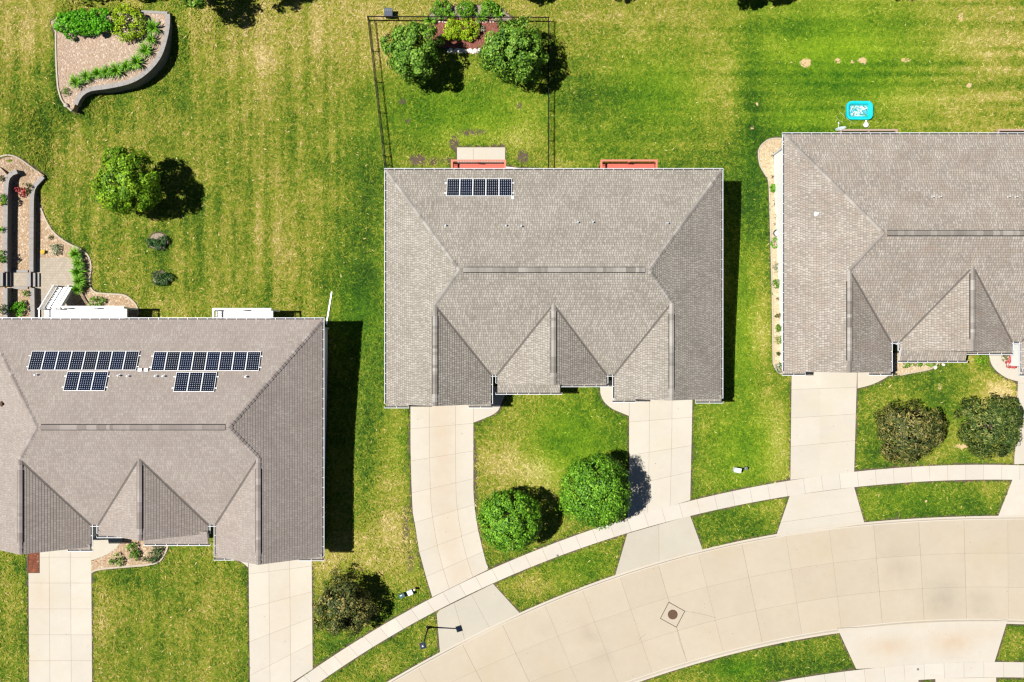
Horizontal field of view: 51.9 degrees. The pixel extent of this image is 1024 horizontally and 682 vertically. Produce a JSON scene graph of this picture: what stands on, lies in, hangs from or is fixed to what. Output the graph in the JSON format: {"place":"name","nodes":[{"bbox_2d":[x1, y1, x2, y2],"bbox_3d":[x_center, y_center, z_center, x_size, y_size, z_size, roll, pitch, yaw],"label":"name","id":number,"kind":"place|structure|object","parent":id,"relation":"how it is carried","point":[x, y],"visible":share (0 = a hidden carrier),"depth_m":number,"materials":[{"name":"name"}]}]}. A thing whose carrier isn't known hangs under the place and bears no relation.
{"place":"outdoors","nodes":[
{"label":"outdoors","id":0,"kind":"place"},
{"bbox_2d":[0,167,7,272],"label":"gravel terrace","id":1,"kind":"structure","parent":0,"point":[4,173],"depth_m":86.06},
{"bbox_2d":[7,287,32,317],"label":"gravel terrace","id":2,"kind":"structure","parent":0,"point":[17,294],"depth_m":86.91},
{"bbox_2d":[0,157,44,272],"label":"gravel terrace","id":3,"kind":"structure","parent":0,"point":[20,234],"depth_m":86.91,"materials":[{"name":"gravel"}]},
{"bbox_2d":[35,258,74,317],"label":"paver patio","id":4,"kind":"structure","parent":0,"point":[53,271],"depth_m":87.45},
{"bbox_2d":[28,550,91,681],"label":"driveway","id":5,"kind":"structure","parent":0,"point":[63,653],"depth_m":85.77,"materials":[{"name":"concrete"}]},
{"bbox_2d":[27,553,38,572],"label":"brick paving","id":6,"kind":"structure","parent":5,"relation":"on","point":[32,562],"depth_m":85.71,"materials":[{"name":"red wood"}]},
{"bbox_2d":[249,560,312,681],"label":"driveway","id":7,"kind":"structure","parent":0,"point":[271,586],"depth_m":85.77,"materials":[{"name":"concrete"}]},
{"bbox_2d":[411,405,488,596],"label":"driveway","id":8,"kind":"structure","parent":0,"point":[436,471],"depth_m":85.27,"materials":[{"name":"concrete"}]},
{"bbox_2d":[457,147,504,161],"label":"patio","id":9,"kind":"structure","parent":0,"point":[480,153],"depth_m":87.45,"materials":[{"name":"concrete"}]},
{"bbox_2d":[0,0,1023,681],"bbox_3d":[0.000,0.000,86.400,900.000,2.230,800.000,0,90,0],"label":"lawn","id":10,"kind":"structure","parent":0,"point":[414,162],"depth_m":87.49,"materials":[{"name":"green plant"}]},
{"bbox_2d":[3,288,11,317],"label":"retaining wall","id":11,"kind":"structure","parent":10,"relation":"on","point":[7,296],"depth_m":86.03,"materials":[{"name":"grey stone"}]},
{"bbox_2d":[3,169,20,272],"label":"retaining wall","id":12,"kind":"structure","parent":10,"relation":"on","point":[7,218],"depth_m":86.03,"materials":[{"name":"grey stone"}]},
{"bbox_2d":[0,270,39,288],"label":"garden steps","id":13,"kind":"structure","parent":10,"relation":"on","point":[18,280],"depth_m":86.85,"materials":[{"name":"grey stone"}]},
{"bbox_2d":[30,288,37,317],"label":"retaining wall","id":14,"kind":"structure","parent":10,"relation":"on","point":[33,302],"depth_m":86.85,"materials":[{"name":"grey stone"}]},
{"bbox_2d":[29,175,45,271],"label":"retaining wall","id":15,"kind":"structure","parent":10,"relation":"on","point":[38,182],"depth_m":86.85,"materials":[{"name":"grey stone"}]},
{"bbox_2d":[55,23,71,111],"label":"bed edging","id":16,"kind":"object","parent":10,"relation":"on","point":[61,99],"visible":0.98,"depth_m":85.81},
{"bbox_2d":[32,196,137,317],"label":"gravel bed","id":17,"kind":"object","parent":10,"relation":"on","point":[44,232],"visible":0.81,"depth_m":87.48,"materials":[{"name":"gravel"}]},
{"bbox_2d":[38,285,138,317],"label":"white deck","id":18,"kind":"structure","parent":10,"relation":"on","point":[58,299],"depth_m":84.90,"materials":[{"name":"paint"}]},
{"bbox_2d":[40,208,138,314],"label":"bed edging","id":19,"kind":"object","parent":10,"relation":"on","point":[128,297],"visible":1,"depth_m":87.41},
{"bbox_2d":[91,535,122,559],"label":"front walk","id":20,"kind":"structure","parent":10,"relation":"on","point":[101,547],"depth_m":85.77,"materials":[{"name":"concrete"}]},
{"bbox_2d":[51,13,165,112],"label":"gravel planter","id":21,"kind":"object","parent":10,"relation":"on","point":[81,52],"visible":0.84,"depth_m":85.95,"materials":[{"name":"gravel"}]},
{"bbox_2d":[52,10,81,40],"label":"shrub","id":22,"kind":"object","parent":21,"relation":"on","point":[64,18],"visible":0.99,"depth_m":84.93,"materials":[{"name":"green plant"}]},
{"bbox_2d":[71,8,97,36],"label":"shrub","id":23,"kind":"object","parent":21,"relation":"on","point":[81,12],"visible":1,"depth_m":84.85,"materials":[{"name":"green plant"}]},
{"bbox_2d":[87,7,113,34],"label":"shrub","id":24,"kind":"object","parent":21,"relation":"on","point":[103,23],"visible":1,"depth_m":84.83,"materials":[{"name":"green plant"}]},
{"bbox_2d":[105,61,122,77],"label":"daylily","id":25,"kind":"object","parent":21,"relation":"on","point":[115,70],"visible":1,"depth_m":85.38,"materials":[{"name":"green plant"}]},
{"bbox_2d":[110,3,147,42],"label":"shrub","id":26,"kind":"object","parent":21,"relation":"on","point":[118,22],"visible":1,"depth_m":84.95,"materials":[{"name":"plant"}]},
{"bbox_2d":[129,53,144,70],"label":"daylily","id":27,"kind":"object","parent":21,"relation":"on","point":[136,59],"visible":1,"depth_m":85.41,"materials":[{"name":"green plant"}]},
{"bbox_2d":[134,39,152,59],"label":"daylily","id":28,"kind":"object","parent":21,"relation":"on","point":[144,50],"visible":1,"depth_m":85.40,"materials":[{"name":"green plant"}]},
{"bbox_2d":[144,18,161,34],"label":"daylily","id":29,"kind":"object","parent":21,"relation":"on","point":[152,25],"visible":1,"depth_m":85.35,"materials":[{"name":"green plant"}]},
{"bbox_2d":[74,14,172,107],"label":"retaining wall","id":30,"kind":"structure","parent":10,"relation":"on","point":[153,69],"depth_m":86.09,"materials":[{"name":"concrete"}]},
{"bbox_2d":[89,146,161,215],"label":"tree","id":31,"kind":"object","parent":10,"relation":"on","point":[110,196],"visible":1,"depth_m":82.11,"materials":[{"name":"green plant"}]},
{"bbox_2d":[91,538,165,570],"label":"gravel bed","id":32,"kind":"object","parent":10,"relation":"on","point":[120,549],"visible":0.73,"depth_m":85.78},
{"bbox_2d":[91,546,167,572],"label":"bed edging","id":33,"kind":"object","parent":10,"relation":"on","point":[162,557],"visible":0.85,"depth_m":85.71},
{"bbox_2d":[150,233,167,248],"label":"mulch ring","id":34,"kind":"object","parent":10,"relation":"on","point":[155,235],"visible":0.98,"depth_m":87.48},
{"bbox_2d":[146,235,168,250],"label":"shrub","id":35,"kind":"object","parent":34,"relation":"on","point":[151,242],"visible":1,"depth_m":86.96,"materials":[{"name":"green plant"}]},
{"bbox_2d":[153,272,169,283],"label":"mulch ring","id":36,"kind":"object","parent":10,"relation":"on","point":[159,278],"visible":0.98,"depth_m":87.48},
{"bbox_2d":[151,271,173,285],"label":"shrub","id":37,"kind":"object","parent":36,"relation":"on","point":[164,280],"visible":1,"depth_m":86.98,"materials":[{"name":"green plant"}]},
{"bbox_2d":[0,318,328,564],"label":"duplex house","id":38,"kind":"structure","parent":10,"relation":"on","point":[149,457],"depth_m":79.91,"materials":[{"name":"grey"}]},
{"bbox_2d":[27,351,44,369],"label":"solar panel","id":39,"kind":"object","parent":38,"relation":"attached to","point":[36,360],"visible":1,"depth_m":80.14,"materials":[{"name":"blue glass"}]},
{"bbox_2d":[41,351,58,369],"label":"solar panel","id":40,"kind":"object","parent":38,"relation":"attached to","point":[49,360],"visible":1,"depth_m":80.14,"materials":[{"name":"blue glass"}]},
{"bbox_2d":[55,351,71,369],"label":"solar panel","id":41,"kind":"object","parent":38,"relation":"attached to","point":[63,360],"visible":1,"depth_m":80.14,"materials":[{"name":"blue glass"}]},
{"bbox_2d":[63,372,80,390],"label":"solar panel","id":42,"kind":"object","parent":38,"relation":"attached to","point":[71,381],"visible":1,"depth_m":79.29,"materials":[{"name":"blue glass"}]},
{"bbox_2d":[68,351,85,369],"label":"solar panel","id":43,"kind":"object","parent":38,"relation":"attached to","point":[76,360],"visible":1,"depth_m":80.14,"materials":[{"name":"blue glass"}]},
{"bbox_2d":[77,372,94,390],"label":"solar panel","id":44,"kind":"object","parent":38,"relation":"attached to","point":[85,381],"visible":1,"depth_m":79.29,"materials":[{"name":"blue glass"}]},
{"bbox_2d":[82,351,98,369],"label":"solar panel","id":45,"kind":"object","parent":38,"relation":"attached to","point":[90,360],"visible":1,"depth_m":80.14,"materials":[{"name":"blue glass"}]},
{"bbox_2d":[91,372,107,390],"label":"solar panel","id":46,"kind":"object","parent":38,"relation":"attached to","point":[99,381],"visible":1,"depth_m":79.29,"materials":[{"name":"blue glass"}]},
{"bbox_2d":[95,351,112,369],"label":"solar panel","id":47,"kind":"object","parent":38,"relation":"attached to","point":[103,360],"visible":1,"depth_m":80.14,"materials":[{"name":"blue glass"}]},
{"bbox_2d":[109,351,125,369],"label":"solar panel","id":48,"kind":"object","parent":38,"relation":"attached to","point":[117,360],"visible":1,"depth_m":80.14,"materials":[{"name":"blue glass"}]},
{"bbox_2d":[122,351,139,369],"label":"solar panel","id":49,"kind":"object","parent":38,"relation":"attached to","point":[130,360],"visible":1,"depth_m":80.14,"materials":[{"name":"blue glass"}]},
{"bbox_2d":[151,352,166,370],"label":"solar panel","id":50,"kind":"object","parent":38,"relation":"attached to","point":[158,361],"visible":1,"depth_m":80.10,"materials":[{"name":"blue glass"}]},
{"bbox_2d":[164,352,180,370],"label":"solar panel","id":51,"kind":"object","parent":38,"relation":"attached to","point":[172,361],"visible":1,"depth_m":80.10,"materials":[{"name":"blue glass"}]},
{"bbox_2d":[173,372,189,391],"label":"solar panel","id":52,"kind":"object","parent":38,"relation":"attached to","point":[181,381],"visible":1,"depth_m":79.29,"materials":[{"name":"blue glass"}]},
{"bbox_2d":[178,352,193,370],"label":"solar panel","id":53,"kind":"object","parent":38,"relation":"attached to","point":[185,361],"visible":1,"depth_m":80.10,"materials":[{"name":"blue glass"}]},
{"bbox_2d":[187,372,202,391],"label":"solar panel","id":54,"kind":"object","parent":38,"relation":"attached to","point":[195,382],"visible":1,"depth_m":79.25,"materials":[{"name":"blue glass"}]},
{"bbox_2d":[191,352,206,370],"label":"solar panel","id":55,"kind":"object","parent":38,"relation":"attached to","point":[199,361],"visible":1,"depth_m":80.10,"materials":[{"name":"blue glass"}]},
{"bbox_2d":[200,372,216,391],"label":"solar panel","id":56,"kind":"object","parent":38,"relation":"attached to","point":[208,381],"visible":1,"depth_m":79.29,"materials":[{"name":"blue glass"}]},
{"bbox_2d":[205,352,220,370],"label":"solar panel","id":57,"kind":"object","parent":38,"relation":"attached to","point":[212,361],"visible":1,"depth_m":80.10,"materials":[{"name":"blue glass"}]},
{"bbox_2d":[218,352,233,370],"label":"solar panel","id":58,"kind":"object","parent":38,"relation":"attached to","point":[226,362],"visible":1,"depth_m":80.10,"materials":[{"name":"blue glass"}]},
{"bbox_2d":[232,352,247,370],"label":"solar panel","id":59,"kind":"object","parent":38,"relation":"attached to","point":[239,360],"visible":1,"depth_m":80.10,"materials":[{"name":"blue glass"}]},
{"bbox_2d":[245,352,260,370],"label":"solar panel","id":60,"kind":"object","parent":38,"relation":"attached to","point":[253,361],"visible":1,"depth_m":80.10,"materials":[{"name":"blue glass"}]},
{"bbox_2d":[180,0,211,10],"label":"tree","id":61,"kind":"object","parent":10,"relation":"on","point":[195,4],"visible":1,"depth_m":82.17,"materials":[{"name":"green plant"}]},
{"bbox_2d":[212,308,279,317],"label":"white deck","id":62,"kind":"structure","parent":10,"relation":"on","point":[244,313],"depth_m":84.90,"materials":[{"name":"paint"}]},
{"bbox_2d":[312,566,378,638],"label":"tree","id":63,"kind":"object","parent":10,"relation":"on","point":[353,597],"visible":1,"depth_m":82.08,"materials":[{"name":"green plant"}]},
{"bbox_2d":[380,21,444,86],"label":"tree","id":64,"kind":"object","parent":10,"relation":"on","point":[400,48],"visible":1,"depth_m":82.42,"materials":[{"name":"green plant"}]},
{"bbox_2d":[367,16,548,167],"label":"metal fence","id":65,"kind":"object","parent":10,"relation":"on","point":[470,17],"visible":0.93,"depth_m":86.44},
{"bbox_2d":[428,18,499,49],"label":"mulch bed","id":66,"kind":"object","parent":10,"relation":"on","point":[465,44],"visible":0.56,"depth_m":87.47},
{"bbox_2d":[442,17,462,40],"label":"shrub","id":67,"kind":"object","parent":66,"relation":"on","point":[450,22],"visible":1,"depth_m":86.66,"materials":[{"name":"plant"}]},
{"bbox_2d":[458,17,479,41],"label":"shrub","id":68,"kind":"object","parent":66,"relation":"on","point":[463,34],"visible":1,"depth_m":86.79,"materials":[{"name":"plant"}]},
{"bbox_2d":[429,5,511,21],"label":"flower bed","id":69,"kind":"object","parent":10,"relation":"on","point":[478,7],"visible":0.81,"depth_m":87.48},
{"bbox_2d":[430,0,451,19],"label":"shrub","id":70,"kind":"object","parent":69,"relation":"on","point":[445,12],"visible":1,"depth_m":86.76,"materials":[{"name":"green plant"}]},
{"bbox_2d":[456,0,474,19],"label":"shrub","id":71,"kind":"object","parent":69,"relation":"on","point":[465,11],"visible":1,"depth_m":86.79,"materials":[{"name":"green plant"}]},
{"bbox_2d":[481,0,499,15],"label":"shrub","id":72,"kind":"object","parent":69,"relation":"on","point":[492,5],"visible":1,"depth_m":86.78,"materials":[{"name":"green plant"}]},
{"bbox_2d":[437,584,518,651],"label":"apron","id":73,"kind":"object","parent":10,"relation":"on","point":[495,605],"visible":1,"depth_m":85.27,"materials":[{"name":"concrete"}]},
{"bbox_2d":[451,160,505,167],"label":"wooden deck","id":74,"kind":"structure","parent":10,"relation":"on","point":[478,164],"depth_m":84.80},
{"bbox_2d":[474,395,504,421],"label":"front walk","id":75,"kind":"structure","parent":10,"relation":"on","point":[481,413],"depth_m":85.27,"materials":[{"name":"concrete"}]},
{"bbox_2d":[475,488,542,553],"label":"tree","id":76,"kind":"object","parent":10,"relation":"on","point":[500,504],"visible":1,"depth_m":80.55,"materials":[{"name":"green plant"}]},
{"bbox_2d":[477,15,548,83],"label":"tree","id":77,"kind":"object","parent":10,"relation":"on","point":[508,58],"visible":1,"depth_m":82.63,"materials":[{"name":"green plant"}]},
{"bbox_2d":[384,168,722,407],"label":"duplex house","id":78,"kind":"structure","parent":10,"relation":"on","point":[545,281],"depth_m":80.01,"materials":[{"name":"grey"}]},
{"bbox_2d":[446,179,459,195],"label":"solar panel","id":79,"kind":"object","parent":78,"relation":"attached to","point":[453,187],"visible":1,"depth_m":81.04,"materials":[{"name":"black glass"}]},
{"bbox_2d":[460,179,472,195],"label":"solar panel","id":80,"kind":"object","parent":78,"relation":"attached to","point":[466,187],"visible":1,"depth_m":81.04,"materials":[{"name":"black glass"}]},
{"bbox_2d":[473,179,485,195],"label":"solar panel","id":81,"kind":"object","parent":78,"relation":"attached to","point":[479,187],"visible":1,"depth_m":81.04,"materials":[{"name":"black glass"}]},
{"bbox_2d":[486,179,498,195],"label":"solar panel","id":82,"kind":"object","parent":78,"relation":"attached to","point":[492,187],"visible":1,"depth_m":81.04,"materials":[{"name":"black glass"}]},
{"bbox_2d":[499,179,511,195],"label":"solar panel","id":83,"kind":"object","parent":78,"relation":"attached to","point":[505,187],"visible":1,"depth_m":81.04,"materials":[{"name":"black glass"}]},
{"bbox_2d":[558,451,631,530],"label":"tree","id":84,"kind":"object","parent":10,"relation":"on","point":[600,514],"visible":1,"depth_m":79.89,"materials":[{"name":"green plant"}]},
{"bbox_2d":[600,380,628,415],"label":"front walk","id":85,"kind":"structure","parent":10,"relation":"on","point":[606,395],"depth_m":85.27,"materials":[{"name":"concrete"}]},
{"bbox_2d":[598,160,657,167],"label":"wooden deck","id":86,"kind":"structure","parent":10,"relation":"on","point":[626,164],"depth_m":84.80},
{"bbox_2d":[615,516,701,574],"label":"apron","id":87,"kind":"object","parent":10,"relation":"on","point":[659,542],"visible":1,"depth_m":85.27,"materials":[{"name":"concrete"}]},
{"bbox_2d":[758,138,783,373],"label":"bed edging","id":88,"kind":"object","parent":10,"relation":"on","point":[770,251],"visible":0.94,"depth_m":86.50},
{"bbox_2d":[759,139,783,372],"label":"gravel bed","id":89,"kind":"object","parent":10,"relation":"on","point":[768,148],"visible":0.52,"depth_m":86.93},
{"bbox_2d":[776,487,863,536],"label":"apron","id":90,"kind":"object","parent":10,"relation":"on","point":[818,505],"visible":1,"depth_m":85.27,"materials":[{"name":"concrete"}]},
{"bbox_2d":[846,101,872,119],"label":"paddling pool","id":91,"kind":"structure","parent":10,"relation":"on","point":[868,112],"depth_m":87.31,"materials":[{"name":"teal plastic"}]},
{"bbox_2d":[839,129,897,131],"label":"tan deck","id":92,"kind":"structure","parent":10,"relation":"on","point":[871,130],"depth_m":83.68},
{"bbox_2d":[858,362,894,387],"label":"front walk","id":93,"kind":"structure","parent":10,"relation":"on","point":[864,379],"depth_m":85.27,"materials":[{"name":"concrete"}]},
{"bbox_2d":[772,132,1023,375],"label":"duplex house","id":94,"kind":"structure","parent":10,"relation":"on","point":[910,245],"depth_m":80.10,"materials":[{"name":"grey"}]},
{"bbox_2d":[873,399,946,466],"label":"tree","id":95,"kind":"object","parent":10,"relation":"on","point":[903,422],"visible":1,"depth_m":80.88,"materials":[{"name":"green plant"}]},
{"bbox_2d":[892,353,935,376],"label":"gravel bed","id":96,"kind":"object","parent":10,"relation":"on","point":[899,369],"visible":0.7,"depth_m":85.27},
{"bbox_2d":[837,620,1006,668],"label":"apron","id":97,"kind":"object","parent":10,"relation":"on","point":[921,644],"visible":1,"depth_m":85.27,"materials":[{"name":"concrete"}]},
{"bbox_2d":[953,393,1023,460],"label":"tree","id":98,"kind":"object","parent":10,"relation":"on","point":[1001,418],"visible":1,"depth_m":81.33,"materials":[{"name":"green plant"}]},
{"bbox_2d":[989,355,1018,380],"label":"front walk","id":99,"kind":"structure","parent":10,"relation":"on","point":[999,365],"depth_m":85.27,"materials":[{"name":"concrete"}]},
{"bbox_2d":[998,480,1023,515],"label":"apron","id":100,"kind":"object","parent":10,"relation":"on","point":[1013,504],"visible":1,"depth_m":85.27,"materials":[{"name":"concrete"}]},
{"bbox_2d":[49,372,1023,681],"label":"pavement joints","id":101,"kind":"object","parent":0,"point":[577,540],"visible":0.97,"depth_m":85.39,"materials":[{"name":"concrete"}]},
{"bbox_2d":[627,399,691,517],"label":"driveway","id":102,"kind":"structure","parent":0,"point":[656,434],"depth_m":85.27,"materials":[{"name":"concrete"}]},
{"bbox_2d":[296,465,1023,681],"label":"sidewalk","id":103,"kind":"structure","parent":0,"point":[333,664],"depth_m":85.26,"materials":[{"name":"concrete"}]},
{"bbox_2d":[395,519,1023,681],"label":"street","id":104,"kind":"structure","parent":0,"point":[990,564],"depth_m":85.40,"materials":[{"name":"concrete"}]},
{"bbox_2d":[660,602,684,626],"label":"manhole","id":105,"kind":"object","parent":104,"relation":"on","point":[672,614],"visible":1,"depth_m":85.39,"materials":[{"name":"concrete"}]},
{"bbox_2d":[387,516,1023,681],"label":"kerb","id":106,"kind":"structure","parent":104,"relation":"on","point":[460,643],"depth_m":85.26,"materials":[{"name":"concrete"}]},
{"bbox_2d":[626,619,1023,681],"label":"kerb","id":107,"kind":"structure","parent":104,"relation":"on","point":[788,639],"depth_m":85.29,"materials":[{"name":"concrete"}]},
{"bbox_2d":[790,372,856,479],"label":"driveway","id":108,"kind":"structure","parent":0,"point":[836,398],"depth_m":85.27,"materials":[{"name":"concrete"}]},
{"bbox_2d":[780,662,1023,681],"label":"sidewalk","id":109,"kind":"structure","parent":0,"point":[961,670],"depth_m":85.26,"materials":[{"name":"concrete"}]},
{"bbox_2d":[935,677,995,681],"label":"driveway","id":110,"kind":"structure","parent":0,"point":[990,679],"depth_m":85.27,"materials":[{"name":"concrete"}]},
{"bbox_2d":[1014,372,1023,463],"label":"driveway","id":111,"kind":"structure","parent":0,"point":[1019,454],"depth_m":85.27,"materials":[{"name":"concrete"}]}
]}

